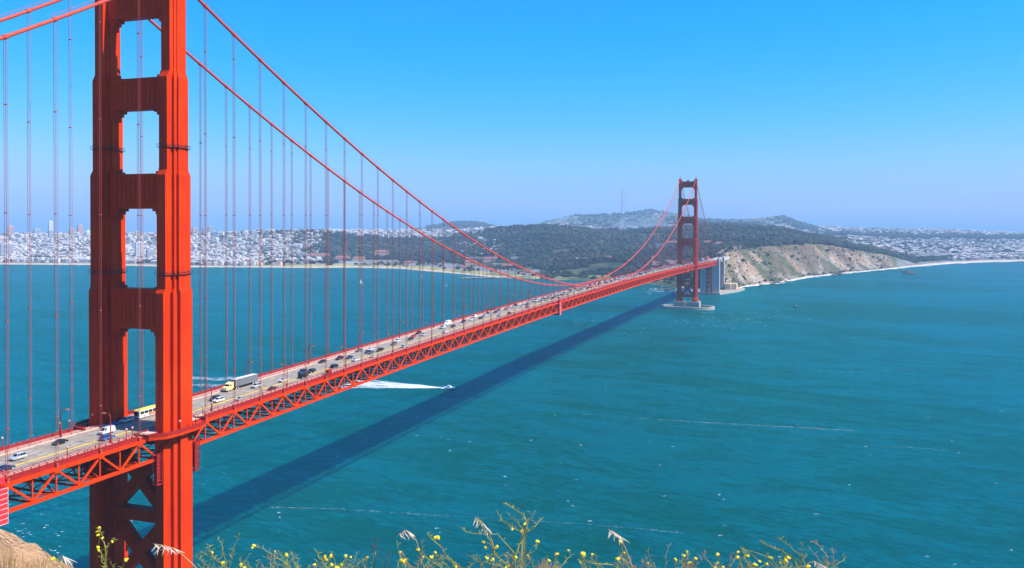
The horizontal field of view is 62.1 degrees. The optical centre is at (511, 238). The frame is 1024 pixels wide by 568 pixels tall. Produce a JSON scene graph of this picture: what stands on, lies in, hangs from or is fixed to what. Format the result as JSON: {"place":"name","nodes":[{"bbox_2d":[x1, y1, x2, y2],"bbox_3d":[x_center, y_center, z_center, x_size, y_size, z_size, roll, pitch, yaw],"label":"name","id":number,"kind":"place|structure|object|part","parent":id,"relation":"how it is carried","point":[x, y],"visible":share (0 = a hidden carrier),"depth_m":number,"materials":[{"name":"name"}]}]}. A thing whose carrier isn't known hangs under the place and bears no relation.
{"place":"outdoors","nodes":[
{"label":"outdoors","id":0,"kind":"place"},
{"bbox_2d":[0,529,71,567],"bbox_3d":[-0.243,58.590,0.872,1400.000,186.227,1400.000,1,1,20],"label":"headland","id":1,"kind":"structure","parent":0,"point":[16,545],"depth_m":11.80,"materials":[{"name":"beige stone"}]},
{"bbox_2d":[0,549,32,567],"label":"dry shrub","id":2,"kind":"object","parent":1,"relation":"on","point":[10,561],"visible":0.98,"depth_m":2.90,"materials":[{"name":"beige plant"}]},
{"bbox_2d":[28,554,58,567],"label":"dry shrub","id":3,"kind":"object","parent":1,"relation":"on","point":[43,563],"visible":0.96,"depth_m":2.89,"materials":[{"name":"beige plant"}]},
{"bbox_2d":[50,556,63,567],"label":"wildflower","id":4,"kind":"object","parent":1,"relation":"on","point":[52,558],"visible":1,"depth_m":2.73,"materials":[{"name":"yellow plant"}]},
{"bbox_2d":[59,555,74,567],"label":"wild oat grass","id":5,"kind":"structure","parent":1,"relation":"on","point":[65,559],"depth_m":2.90,"materials":[{"name":"beige plant"}]},
{"bbox_2d":[95,526,116,567],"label":"wildflower","id":6,"kind":"object","parent":1,"relation":"on","point":[102,538],"visible":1,"depth_m":3.02,"materials":[{"name":"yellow plant"}]},
{"bbox_2d":[110,558,128,567],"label":"wildflower","id":7,"kind":"object","parent":1,"relation":"on","point":[125,559],"visible":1,"depth_m":3.15,"materials":[{"name":"yellow plant"}]},
{"bbox_2d":[152,543,195,567],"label":"wild oat grass","id":8,"kind":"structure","parent":1,"relation":"on","point":[158,548],"depth_m":2.60,"materials":[{"name":"beige plant"}]},
{"bbox_2d":[196,551,224,567],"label":"wild sprig","id":9,"kind":"object","parent":1,"relation":"on","point":[212,552],"visible":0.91,"depth_m":3.11,"materials":[{"name":"green plant"}]},
{"bbox_2d":[196,533,247,567],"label":"wildflower","id":10,"kind":"object","parent":1,"relation":"on","point":[223,562],"visible":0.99,"depth_m":3.11,"materials":[{"name":"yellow plant"}]},
{"bbox_2d":[239,557,259,567],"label":"wild sprig","id":11,"kind":"object","parent":1,"relation":"on","point":[248,564],"visible":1,"depth_m":2.62,"materials":[{"name":"green plant"}]},
{"bbox_2d":[261,551,278,567],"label":"wild sprig","id":12,"kind":"object","parent":1,"relation":"on","point":[270,561],"visible":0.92,"depth_m":3.14,"materials":[{"name":"green plant"}]},
{"bbox_2d":[251,544,290,567],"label":"wildflower","id":13,"kind":"object","parent":1,"relation":"on","point":[286,554],"visible":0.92,"depth_m":3.21,"materials":[{"name":"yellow plant"}]},
{"bbox_2d":[266,552,293,567],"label":"wild sprig","id":14,"kind":"object","parent":1,"relation":"on","point":[285,564],"visible":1,"depth_m":2.95,"materials":[{"name":"green plant"}]},
{"bbox_2d":[291,553,309,567],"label":"wild sprig","id":15,"kind":"object","parent":1,"relation":"on","point":[295,564],"visible":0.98,"depth_m":2.94,"materials":[{"name":"green plant"}]},
{"bbox_2d":[313,555,332,567],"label":"wild sprig","id":16,"kind":"object","parent":1,"relation":"on","point":[314,564],"visible":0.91,"depth_m":2.96,"materials":[{"name":"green plant"}]},
{"bbox_2d":[313,549,358,567],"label":"wildflower","id":17,"kind":"object","parent":1,"relation":"on","point":[336,566],"visible":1,"depth_m":2.98,"materials":[{"name":"yellow plant"}]},
{"bbox_2d":[330,556,363,567],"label":"wild sprig","id":18,"kind":"object","parent":1,"relation":"on","point":[350,562],"visible":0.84,"depth_m":3.19,"materials":[{"name":"yellow plant"}]},
{"bbox_2d":[346,552,375,567],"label":"wild sprig","id":19,"kind":"object","parent":1,"relation":"on","point":[365,563],"visible":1,"depth_m":3.12,"materials":[{"name":"green plant"}]},
{"bbox_2d":[363,537,391,567],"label":"dead weed","id":20,"kind":"object","parent":1,"relation":"on","point":[376,554],"visible":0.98,"depth_m":3.26,"materials":[{"name":"brown"}]},
{"bbox_2d":[397,543,407,567],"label":"wildflower","id":21,"kind":"object","parent":1,"relation":"on","point":[402,561],"visible":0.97,"depth_m":2.97,"materials":[{"name":"yellow plant"}]},
{"bbox_2d":[398,530,421,567],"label":"wild oat grass","id":22,"kind":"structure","parent":1,"relation":"on","point":[410,533],"depth_m":2.90,"materials":[{"name":"beige plant"}]},
{"bbox_2d":[398,551,436,567],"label":"wild sprig","id":23,"kind":"object","parent":1,"relation":"on","point":[406,559],"visible":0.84,"depth_m":2.97,"materials":[{"name":"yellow plant"}]},
{"bbox_2d":[424,551,439,567],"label":"wild sprig","id":24,"kind":"object","parent":1,"relation":"on","point":[435,552],"visible":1,"depth_m":2.66,"materials":[{"name":"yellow plant"}]},
{"bbox_2d":[416,531,462,567],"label":"wildflower","id":25,"kind":"object","parent":1,"relation":"on","point":[432,556],"visible":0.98,"depth_m":2.86,"materials":[{"name":"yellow plant"}]},
{"bbox_2d":[438,557,476,567],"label":"wild sprig","id":26,"kind":"object","parent":1,"relation":"on","point":[442,562],"visible":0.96,"depth_m":2.68,"materials":[{"name":"green plant"}]},
{"bbox_2d":[475,554,508,567],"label":"wild sprig","id":27,"kind":"object","parent":1,"relation":"on","point":[491,563],"visible":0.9,"depth_m":2.65,"materials":[{"name":"green plant"}]},
{"bbox_2d":[461,502,540,567],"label":"wildflower","id":28,"kind":"object","parent":1,"relation":"on","point":[522,538],"visible":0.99,"depth_m":2.66,"materials":[{"name":"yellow plant"}]},
{"bbox_2d":[497,552,529,566],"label":"wild sprig","id":29,"kind":"object","parent":1,"relation":"on","point":[508,562],"visible":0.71,"depth_m":2.91,"materials":[{"name":"green plant"}]},
{"bbox_2d":[535,556,559,567],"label":"dry shrub","id":30,"kind":"object","parent":1,"relation":"on","point":[541,565],"visible":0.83,"depth_m":2.86,"materials":[{"name":"beige plant"}]},
{"bbox_2d":[545,550,572,567],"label":"wild sprig","id":31,"kind":"object","parent":1,"relation":"on","point":[558,561],"visible":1,"depth_m":2.69,"materials":[{"name":"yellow plant"}]},
{"bbox_2d":[576,553,597,567],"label":"wild sprig","id":32,"kind":"object","parent":1,"relation":"on","point":[585,563],"visible":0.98,"depth_m":3.11,"materials":[{"name":"yellow plant"}]},
{"bbox_2d":[581,540,629,567],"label":"wildflower","id":33,"kind":"object","parent":1,"relation":"on","point":[583,554],"visible":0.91,"depth_m":2.88,"materials":[{"name":"yellow plant"}]},
{"bbox_2d":[608,529,632,567],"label":"wild oat grass","id":34,"kind":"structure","parent":1,"relation":"on","point":[614,535],"depth_m":2.80,"materials":[{"name":"beige plant"}]},
{"bbox_2d":[619,552,652,567],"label":"wild sprig","id":35,"kind":"object","parent":1,"relation":"on","point":[634,566],"visible":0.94,"depth_m":2.89,"materials":[{"name":"plant"}]},
{"bbox_2d":[618,551,655,567],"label":"wild sprig","id":36,"kind":"object","parent":1,"relation":"on","point":[644,560],"visible":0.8,"depth_m":3.15,"materials":[{"name":"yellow plant"}]},
{"bbox_2d":[646,544,676,566],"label":"wildflower","id":37,"kind":"object","parent":1,"relation":"on","point":[675,559],"visible":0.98,"depth_m":3.08,"materials":[{"name":"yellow plant"}]},
{"bbox_2d":[678,550,692,567],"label":"wild sprig","id":38,"kind":"object","parent":1,"relation":"on","point":[686,560],"visible":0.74,"depth_m":2.88,"materials":[{"name":"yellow plant"}]},
{"bbox_2d":[680,553,702,567],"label":"wild sprig","id":39,"kind":"object","parent":1,"relation":"on","point":[683,555],"visible":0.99,"depth_m":2.78,"materials":[{"name":"yellow plant"}]},
{"bbox_2d":[703,548,732,567],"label":"wild sprig","id":40,"kind":"object","parent":1,"relation":"on","point":[714,563],"visible":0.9,"depth_m":3.19,"materials":[{"name":"green plant"}]},
{"bbox_2d":[714,553,724,567],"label":"wildflower","id":41,"kind":"object","parent":1,"relation":"on","point":[717,554],"visible":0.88,"depth_m":2.94,"materials":[{"name":"yellow plant"}]},
{"bbox_2d":[713,551,748,567],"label":"wild sprig","id":42,"kind":"object","parent":1,"relation":"on","point":[737,552],"visible":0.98,"depth_m":2.67,"materials":[{"name":"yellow plant"}]},
{"bbox_2d":[736,546,770,567],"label":"wildflower","id":43,"kind":"object","parent":1,"relation":"on","point":[742,549],"visible":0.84,"depth_m":2.91,"materials":[{"name":"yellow plant"}]},
{"bbox_2d":[764,553,787,567],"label":"wild sprig","id":44,"kind":"object","parent":1,"relation":"on","point":[776,561],"visible":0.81,"depth_m":2.86,"materials":[{"name":"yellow plant"}]},
{"bbox_2d":[758,536,810,567],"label":"wildflower","id":45,"kind":"object","parent":1,"relation":"on","point":[788,557],"visible":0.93,"depth_m":2.88,"materials":[{"name":"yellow plant"}]},
{"bbox_2d":[781,553,806,567],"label":"wild sprig","id":46,"kind":"object","parent":1,"relation":"on","point":[790,566],"visible":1,"depth_m":2.73,"materials":[{"name":"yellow plant"}]},
{"bbox_2d":[802,561,825,567],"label":"wild oat grass","id":47,"kind":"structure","parent":1,"relation":"on","point":[820,566],"depth_m":2.90,"materials":[{"name":"beige plant"}]},
{"bbox_2d":[809,540,837,567],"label":"dead weed","id":48,"kind":"object","parent":1,"relation":"on","point":[825,553],"visible":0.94,"depth_m":3.03,"materials":[{"name":"plant"}]},
{"bbox_2d":[821,554,846,567],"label":"wild sprig","id":49,"kind":"object","parent":1,"relation":"on","point":[836,564],"visible":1,"depth_m":2.97,"materials":[{"name":"plant"}]},
{"bbox_2d":[473,519,494,567],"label":"wild oat grass","id":50,"kind":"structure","parent":0,"point":[478,524],"depth_m":2.70,"materials":[{"name":"beige plant"}]},
{"bbox_2d":[0,261,1023,567],"bbox_3d":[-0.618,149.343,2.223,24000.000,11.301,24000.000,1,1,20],"label":"water","id":51,"kind":"structure","parent":0,"point":[640,421],"depth_m":618.66,"materials":[{"name":"teal liquid"}]},
{"bbox_2d":[0,0,729,567],"bbox_3d":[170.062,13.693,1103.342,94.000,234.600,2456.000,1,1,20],"label":"suspension bridge","id":52,"kind":"structure","parent":51,"relation":"on","point":[162,478],"depth_m":281.68,"materials":[{"name":"orange paint"}]},
{"bbox_2d":[0,470,7,525],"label":"maintenance scaffold","id":53,"kind":"object","parent":52,"relation":"on","point":[3,505],"visible":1,"depth_m":217.96,"materials":[{"name":"red metal"}]},
{"bbox_2d":[0,464,15,471],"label":"car","id":54,"kind":"object","parent":52,"relation":"on","point":[2,467],"visible":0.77,"depth_m":229.71,"materials":[{"name":"blue paint"}]},
{"bbox_2d":[8,452,27,460],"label":"suv car","id":55,"kind":"object","parent":52,"relation":"on","point":[16,456],"visible":1,"depth_m":240.37,"materials":[{"name":"silver metal"}]},
{"bbox_2d":[51,438,67,444],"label":"car","id":56,"kind":"object","parent":52,"relation":"on","point":[61,440],"visible":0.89,"depth_m":257.46,"materials":[{"name":"black paint"}]},
{"bbox_2d":[60,408,68,434],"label":"street lamp","id":57,"kind":"object","parent":52,"relation":"on","point":[60,420],"visible":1,"depth_m":264.35,"materials":[{"name":"red metal"}]},
{"bbox_2d":[101,412,111,442],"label":"street lamp","id":58,"kind":"object","parent":52,"relation":"on","point":[110,440],"visible":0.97,"depth_m":257.72,"materials":[{"name":"red metal"}]},
{"bbox_2d":[98,425,115,433],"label":"van","id":59,"kind":"object","parent":52,"relation":"on","point":[105,430],"visible":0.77,"depth_m":270.23,"materials":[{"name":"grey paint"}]},
{"bbox_2d":[99,434,114,440],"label":"suv car","id":60,"kind":"object","parent":52,"relation":"on","point":[105,437],"visible":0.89,"depth_m":262.05,"materials":[{"name":"blue paint"}]},
{"bbox_2d":[105,421,119,425],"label":"car","id":61,"kind":"object","parent":52,"relation":"on","point":[114,423],"visible":0.83,"depth_m":281.01,"materials":[{"name":"blue paint"}]},
{"bbox_2d":[119,416,133,422],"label":"suv car","id":62,"kind":"object","parent":52,"relation":"on","point":[126,419],"visible":1,"depth_m":286.20,"materials":[{"name":"grey paint"}]},
{"bbox_2d":[134,404,154,417],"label":"bus","id":63,"kind":"object","parent":52,"relation":"on","point":[147,411],"visible":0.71,"depth_m":292.88,"materials":[{"name":"white paint"}]},
{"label":"windows","id":64,"kind":"part","parent":63,"relation":"part of","materials":[{"name":"black glass"}]},
{"bbox_2d":[203,385,212,410],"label":"street lamp","id":65,"kind":"object","parent":52,"relation":"on","point":[211,408],"visible":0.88,"depth_m":300.76,"materials":[{"name":"red metal"}]},
{"bbox_2d":[212,396,224,402],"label":"suv car","id":66,"kind":"object","parent":52,"relation":"on","point":[219,398],"visible":1,"depth_m":316.51,"materials":[{"name":"grey paint"}]},
{"bbox_2d":[222,373,257,391],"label":"truck","id":67,"kind":"object","parent":52,"relation":"on","point":[252,378],"visible":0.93,"depth_m":342.24,"materials":[{"name":"white paint"}]},
{"bbox_2d":[236,396,245,400],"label":"car","id":68,"kind":"object","parent":52,"relation":"on","point":[239,398],"visible":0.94,"depth_m":318.60,"materials":[{"name":"silver metal"}]},
{"bbox_2d":[251,382,259,387],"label":"suv car","id":69,"kind":"object","parent":52,"relation":"on","point":[255,385],"visible":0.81,"depth_m":342.74,"materials":[{"name":"silver metal"}]},
{"bbox_2d":[298,372,308,377],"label":"van","id":70,"kind":"object","parent":52,"relation":"on","point":[301,375],"visible":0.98,"depth_m":362.00,"materials":[{"name":"black paint"}]},
{"bbox_2d":[307,368,315,372],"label":"suv car","id":71,"kind":"object","parent":52,"relation":"on","point":[311,370],"visible":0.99,"depth_m":374.71,"materials":[{"name":"black paint"}]},
{"bbox_2d":[444,320,450,325],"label":"box truck","id":72,"kind":"object","parent":52,"relation":"on","point":[447,322],"visible":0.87,"depth_m":535.72,"materials":[{"name":"white paint"}]},
{"bbox_2d":[543,298,560,314],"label":"maintenance scaffold","id":73,"kind":"object","parent":52,"relation":"hanging from","point":[559,308],"visible":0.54,"depth_m":691.78,"materials":[{"name":"red metal"}]},
{"bbox_2d":[335,380,446,388],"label":"wake foam","id":74,"kind":"object","parent":51,"relation":"on","point":[394,383],"visible":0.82,"depth_m":761.50,"materials":[{"name":"white"}]},
{"bbox_2d":[444,383,454,388],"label":"motorboat","id":75,"kind":"object","parent":51,"relation":"on","point":[448,386],"visible":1,"depth_m":748.22,"materials":[{"name":"white paint"}]},
{"bbox_2d":[462,276,525,278],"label":"old pier","id":76,"kind":"structure","parent":51,"relation":"in","point":[491,277],"depth_m":2310.45,"materials":[{"name":"concrete"}]},
{"bbox_2d":[15,285,1010,556],"bbox_3d":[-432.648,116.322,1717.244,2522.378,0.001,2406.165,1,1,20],"label":"sea foam","id":77,"kind":"object","parent":51,"relation":"on","point":[283,507],"visible":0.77,"depth_m":554.82,"materials":[{"name":"white"}]},
{"bbox_2d":[740,261,1011,287],"bbox_3d":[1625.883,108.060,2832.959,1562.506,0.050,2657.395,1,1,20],"label":"surf","id":78,"kind":"structure","parent":51,"relation":"on","point":[879,269],"depth_m":2812.29,"materials":[{"name":"white liquid"}]},
{"bbox_2d":[0,211,1023,289],"bbox_3d":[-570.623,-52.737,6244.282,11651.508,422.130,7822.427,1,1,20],"label":"terrain","id":79,"kind":"structure","parent":0,"point":[782,264],"depth_m":2688.36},
{"bbox_2d":[0,242,12,254],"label":"high-rise building","id":80,"kind":"structure","parent":79,"relation":"on","point":[9,248],"depth_m":3337.99,"materials":[{"name":"grey glass"}]},
{"bbox_2d":[8,225,13,233],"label":"high-rise building","id":81,"kind":"structure","parent":79,"relation":"on","point":[11,229],"depth_m":4743.91,"materials":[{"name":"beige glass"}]},
{"bbox_2d":[33,228,40,233],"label":"building","id":82,"kind":"structure","parent":79,"relation":"on","point":[37,230],"depth_m":4880.56,"materials":[{"name":"grey glass"}]},
{"bbox_2d":[48,221,52,229],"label":"skyscraper","id":83,"kind":"structure","parent":79,"relation":"on","point":[50,225],"depth_m":4916.35,"materials":[{"name":"white glass"}]},
{"bbox_2d":[48,230,53,238],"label":"high-rise building","id":84,"kind":"structure","parent":79,"relation":"on","point":[50,233],"depth_m":4519.28,"materials":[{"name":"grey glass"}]},
{"bbox_2d":[77,225,83,234],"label":"high-rise building","id":85,"kind":"structure","parent":79,"relation":"on","point":[80,229],"depth_m":4984.98,"materials":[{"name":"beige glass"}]},
{"bbox_2d":[135,241,143,256],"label":"high-rise building","id":86,"kind":"structure","parent":79,"relation":"on","point":[142,248],"depth_m":3347.94,"materials":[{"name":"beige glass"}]},
{"bbox_2d":[146,248,153,256],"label":"building","id":87,"kind":"structure","parent":79,"relation":"on","point":[149,252],"depth_m":3335.54,"materials":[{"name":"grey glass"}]},
{"bbox_2d":[191,227,197,232],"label":"building","id":88,"kind":"structure","parent":79,"relation":"on","point":[194,229],"depth_m":5203.70,"materials":[{"name":"grey glass"}]},
{"bbox_2d":[208,226,212,232],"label":"high-rise building","id":89,"kind":"structure","parent":79,"relation":"on","point":[210,229],"depth_m":5032.48,"materials":[{"name":"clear glass"}]},
{"bbox_2d":[250,230,256,234],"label":"building","id":90,"kind":"structure","parent":79,"relation":"on","point":[253,232],"depth_m":4488.39,"materials":[{"name":"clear glass"}]},
{"bbox_2d":[307,253,329,256],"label":"building","id":91,"kind":"structure","parent":79,"relation":"on","point":[319,254],"depth_m":3359.88,"materials":[{"name":"red tile"}]},
{"bbox_2d":[335,256,350,259],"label":"building","id":92,"kind":"structure","parent":79,"relation":"on","point":[341,257],"depth_m":3334.93,"materials":[{"name":"red tile"}]},
{"bbox_2d":[346,261,362,262],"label":"building","id":93,"kind":"structure","parent":79,"relation":"on","point":[353,261],"depth_m":3088.46,"materials":[{"name":"concrete"}]},
{"bbox_2d":[353,257,365,260],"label":"building","id":94,"kind":"structure","parent":79,"relation":"on","point":[358,258],"depth_m":3291.99,"materials":[{"name":"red tile"}]},
{"bbox_2d":[364,260,397,262],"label":"building","id":95,"kind":"structure","parent":79,"relation":"on","point":[372,261],"depth_m":3128.44,"materials":[{"name":"concrete"}]},
{"bbox_2d":[374,250,388,255],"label":"building","id":96,"kind":"structure","parent":79,"relation":"on","point":[380,252],"depth_m":3451.80,"materials":[{"name":"red tile"}]},
{"bbox_2d":[464,260,476,264],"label":"building","id":97,"kind":"structure","parent":79,"relation":"on","point":[467,262],"depth_m":3020.89,"materials":[{"name":"white tile"}]},
{"bbox_2d":[482,257,497,261],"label":"building","id":98,"kind":"structure","parent":79,"relation":"on","point":[486,259],"depth_m":3056.13,"materials":[{"name":"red tile"}]},
{"bbox_2d":[0,209,1023,289],"bbox_3d":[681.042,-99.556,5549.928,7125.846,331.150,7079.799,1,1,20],"label":"forest","id":99,"kind":"object","parent":79,"relation":"on","point":[752,235],"visible":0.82,"depth_m":3417.70,"materials":[{"name":"green plant"}]},
{"bbox_2d":[0,212,1023,264],"bbox_3d":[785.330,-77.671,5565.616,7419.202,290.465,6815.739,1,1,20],"label":"houses","id":100,"kind":"structure","parent":79,"relation":"on","point":[48,247],"depth_m":4204.35,"materials":[{"name":"concrete"}]},
{"bbox_2d":[620,219,623,229],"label":"church tower","id":101,"kind":"structure","parent":79,"relation":"on","point":[621,223],"depth_m":4811.80,"materials":[{"name":"concrete"}]},
{"bbox_2d":[621,189,625,211],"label":"broadcast mast","id":102,"kind":"object","parent":79,"relation":"on","point":[622,200],"visible":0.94,"depth_m":8671.41,"materials":[{"name":"grey metal"}]},
{"bbox_2d":[618,221,666,228],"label":"hospital","id":103,"kind":"structure","parent":79,"relation":"on","point":[637,224],"depth_m":5277.27,"materials":[{"name":"concrete"}]},
{"bbox_2d":[674,287,744,294],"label":"sea wall apron","id":104,"kind":"object","parent":79,"relation":"on","point":[721,291],"visible":0.4,"depth_m":1835.58,"materials":[{"name":"concrete"}]},
{"bbox_2d":[725,283,737,289],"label":"fort","id":105,"kind":"structure","parent":79,"relation":"on","point":[730,286],"depth_m":1891.75,"materials":[{"name":"beige brick"}]},
{"bbox_2d":[0,0,1023,233],"label":"sky","id":106,"kind":"structure","parent":0,"point":[896,114],"materials":[{"name":"blue"}]}
]}

